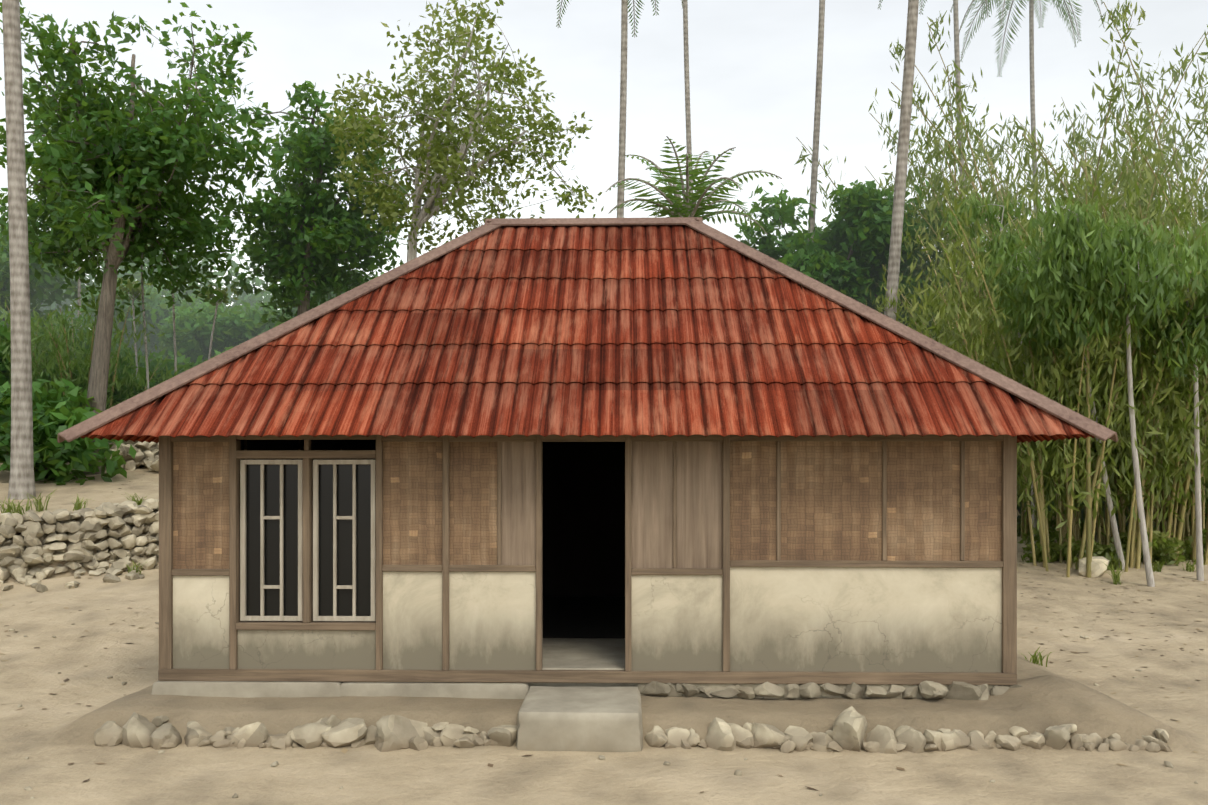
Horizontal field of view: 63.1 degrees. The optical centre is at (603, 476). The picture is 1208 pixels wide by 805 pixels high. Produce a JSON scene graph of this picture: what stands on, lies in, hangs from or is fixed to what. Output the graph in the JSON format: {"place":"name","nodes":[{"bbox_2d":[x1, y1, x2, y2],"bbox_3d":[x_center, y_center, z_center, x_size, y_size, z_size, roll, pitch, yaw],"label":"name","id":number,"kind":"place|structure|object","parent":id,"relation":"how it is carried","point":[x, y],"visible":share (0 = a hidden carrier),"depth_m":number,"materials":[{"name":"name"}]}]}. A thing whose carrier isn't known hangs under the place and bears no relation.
{"place":"outdoors","nodes":[
{"label":"outdoors","id":0,"kind":"place"},
{"bbox_2d":[0,462,1207,804],"bbox_3d":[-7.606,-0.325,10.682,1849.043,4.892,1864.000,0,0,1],"label":"ground","id":1,"kind":"structure","parent":0,"point":[82,704],"depth_m":7.75,"materials":[{"name":"beige sand"}]},
{"bbox_2d":[0,440,158,592],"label":"stone wall","id":2,"kind":"structure","parent":1,"relation":"on","point":[86,532],"depth_m":15.14,"materials":[{"name":"beige stone"}]},
{"bbox_2d":[151,681,341,697],"bbox_3d":[-3.092,1.867,8.541,1.676,0.168,0.105,0,0,1],"label":"concrete ledge","id":3,"kind":"object","parent":1,"relation":"on","point":[247,689],"visible":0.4,"depth_m":8.49,"materials":[{"name":"grey concrete"}]},
{"bbox_2d":[340,682,528,698],"bbox_3d":[-1.466,1.869,8.504,1.662,0.164,0.100,0,0,1],"label":"concrete ledge","id":4,"kind":"object","parent":1,"relation":"on","point":[467,690],"visible":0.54,"depth_m":8.46,"materials":[{"name":"grey concrete"}]},
{"bbox_2d":[342,638,637,687],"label":"floor","id":5,"kind":"structure","parent":1,"relation":"on","point":[583,653],"depth_m":9.10,"materials":[{"name":"grey concrete"}]},
{"bbox_2d":[241,440,624,637],"bbox_3d":[-0.115,0.502,11.103,7.252,2.324,5.040,0,0,1],"label":"dark interior","id":6,"kind":"object","parent":5,"relation":"on","point":[583,539],"visible":0.1,"depth_m":13.60,"materials":[{"name":"black"}]},
{"bbox_2d":[2,0,1103,499],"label":"palm trunks","id":7,"kind":"object","parent":1,"relation":"on","point":[22,478],"visible":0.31,"depth_m":17.13,"materials":[{"name":"grey plant"}]},
{"bbox_2d":[48,0,1101,245],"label":"palm fronds","id":8,"kind":"object","parent":7,"relation":"attached to","point":[668,190],"visible":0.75,"depth_m":17.30,"materials":[{"name":"green plant"}]},
{"bbox_2d":[2,25,1127,533],"bbox_3d":[0.533,-3.988,30.607,43.390,11.221,25.753,0,0,1],"label":"tree","id":9,"kind":"object","parent":1,"relation":"on","point":[100,367],"visible":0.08,"depth_m":19.98,"materials":[{"name":"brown plant"}]},
{"bbox_2d":[516,686,642,751],"bbox_3d":[-0.180,1.973,7.969,0.987,0.356,0.970,0,0,1],"label":"concrete step","id":10,"kind":"object","parent":1,"relation":"on","point":[599,719],"visible":0.96,"depth_m":7.50,"materials":[{"name":"grey concrete"}]},
{"bbox_2d":[159,435,1016,672],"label":"wooden posts","id":11,"kind":"object","parent":1,"relation":"on","point":[1009,553],"visible":0.44,"depth_m":8.50,"materials":[{"name":"brown wood"}]},
{"bbox_2d":[240,460,375,620],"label":"window grilles","id":12,"kind":"object","parent":11,"relation":"attached to","point":[299,617],"depth_m":8.58,"materials":[{"name":"wood"}]},
{"bbox_2d":[243,459,375,615],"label":"window panes","id":13,"kind":"object","parent":12,"relation":"in","point":[344,536],"visible":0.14,"depth_m":8.63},
{"bbox_2d":[83,225,1089,437],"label":"roof sheets","id":14,"kind":"object","parent":11,"relation":"on","point":[619,330],"visible":0.75,"depth_m":8.80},
{"bbox_2d":[57,217,1117,442],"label":"hip boards","id":15,"kind":"object","parent":14,"relation":"on","point":[1017,389],"visible":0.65,"depth_m":9.25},
{"bbox_2d":[158,434,1016,684],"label":"horizontal beams","id":16,"kind":"structure","parent":11,"relation":"attached to","point":[616,676],"depth_m":8.47,"materials":[{"name":"brown wood"}]},
{"bbox_2d":[81,434,1093,442],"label":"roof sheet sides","id":17,"kind":"object","parent":11,"relation":"on","point":[1020,438],"visible":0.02,"depth_m":9.00,"materials":[{"name":"metal"}]},
{"bbox_2d":[173,567,1001,671],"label":"plaster panels","id":18,"kind":"object","parent":11,"relation":"attached to","point":[874,619],"visible":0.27,"depth_m":8.48,"materials":[{"name":"beige paint"}]},
{"bbox_2d":[173,441,1001,568],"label":"woven bamboo panels","id":19,"kind":"object","parent":11,"relation":"on","point":[831,500],"visible":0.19,"depth_m":8.47,"materials":[{"name":"brown wood"}]},
{"bbox_2d":[501,441,721,567],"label":"wooden wall boards","id":20,"kind":"object","parent":11,"relation":"attached to","point":[699,504],"visible":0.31,"depth_m":8.50,"materials":[{"name":"brown wood"}]},
{"bbox_2d":[9,622,1196,798],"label":"pebbles","id":21,"kind":"object","parent":1,"relation":"on","point":[739,772],"visible":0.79,"depth_m":7.15,"materials":[{"name":"stone"}]},
{"bbox_2d":[0,0,1207,537],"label":"dark leaves","id":22,"kind":"object","parent":1,"relation":"on","point":[272,252],"visible":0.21,"depth_m":21.33,"materials":[{"name":"green plant"}]},
{"bbox_2d":[0,187,1207,408],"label":"bushes","id":23,"kind":"object","parent":1,"relation":"on","point":[1054,287],"visible":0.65,"depth_m":15.84,"materials":[{"name":"green plant"}]},
{"bbox_2d":[0,490,1207,666],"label":"weeds","id":24,"kind":"object","parent":1,"relation":"on","point":[1190,567],"visible":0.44,"depth_m":15.86,"materials":[{"name":"green plant"}]},
{"bbox_2d":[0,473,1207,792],"bbox_3d":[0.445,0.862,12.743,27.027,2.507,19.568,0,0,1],"label":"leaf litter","id":25,"kind":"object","parent":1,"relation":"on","point":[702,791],"visible":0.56,"depth_m":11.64,"materials":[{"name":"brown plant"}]},
{"bbox_2d":[6,2,1207,577],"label":"bamboo culms","id":26,"kind":"object","parent":1,"relation":"on","point":[1180,530],"visible":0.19,"depth_m":17.86,"materials":[{"name":"green plant"}]},
{"bbox_2d":[94,695,1171,753],"bbox_3d":[0.262,2.014,8.155,8.472,0.458,1.458,0,0,1],"label":"stone row","id":27,"kind":"object","parent":1,"relation":"on","point":[388,733],"visible":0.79,"depth_m":7.57,"materials":[{"name":"grey stone"}]},
{"bbox_2d":[115,0,1207,568],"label":"olive leaves","id":28,"kind":"object","parent":1,"relation":"on","point":[1171,432],"visible":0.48,"depth_m":20.02,"materials":[{"name":"green plant"}]},
{"bbox_2d":[128,5,1207,586],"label":"tree","id":29,"kind":"object","parent":1,"relation":"on","point":[422,217],"visible":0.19,"depth_m":20.19,"materials":[{"name":"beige plant"}]},
{"bbox_2d":[638,681,1022,699],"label":"foundation stones","id":30,"kind":"object","parent":1,"relation":"on","point":[931,690],"visible":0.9,"depth_m":8.38,"materials":[{"name":"grey stone"}]},
{"bbox_2d":[1079,556,1108,576],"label":"stones","id":31,"kind":"object","parent":1,"relation":"on","point":[1098,567],"visible":0.35,"depth_m":16.56,"materials":[{"name":"beige stone"}]},
{"bbox_2d":[0,0,1207,309],"label":"sky","id":32,"kind":"structure","parent":0,"point":[753,63],"materials":[{"name":"white"}]}
]}

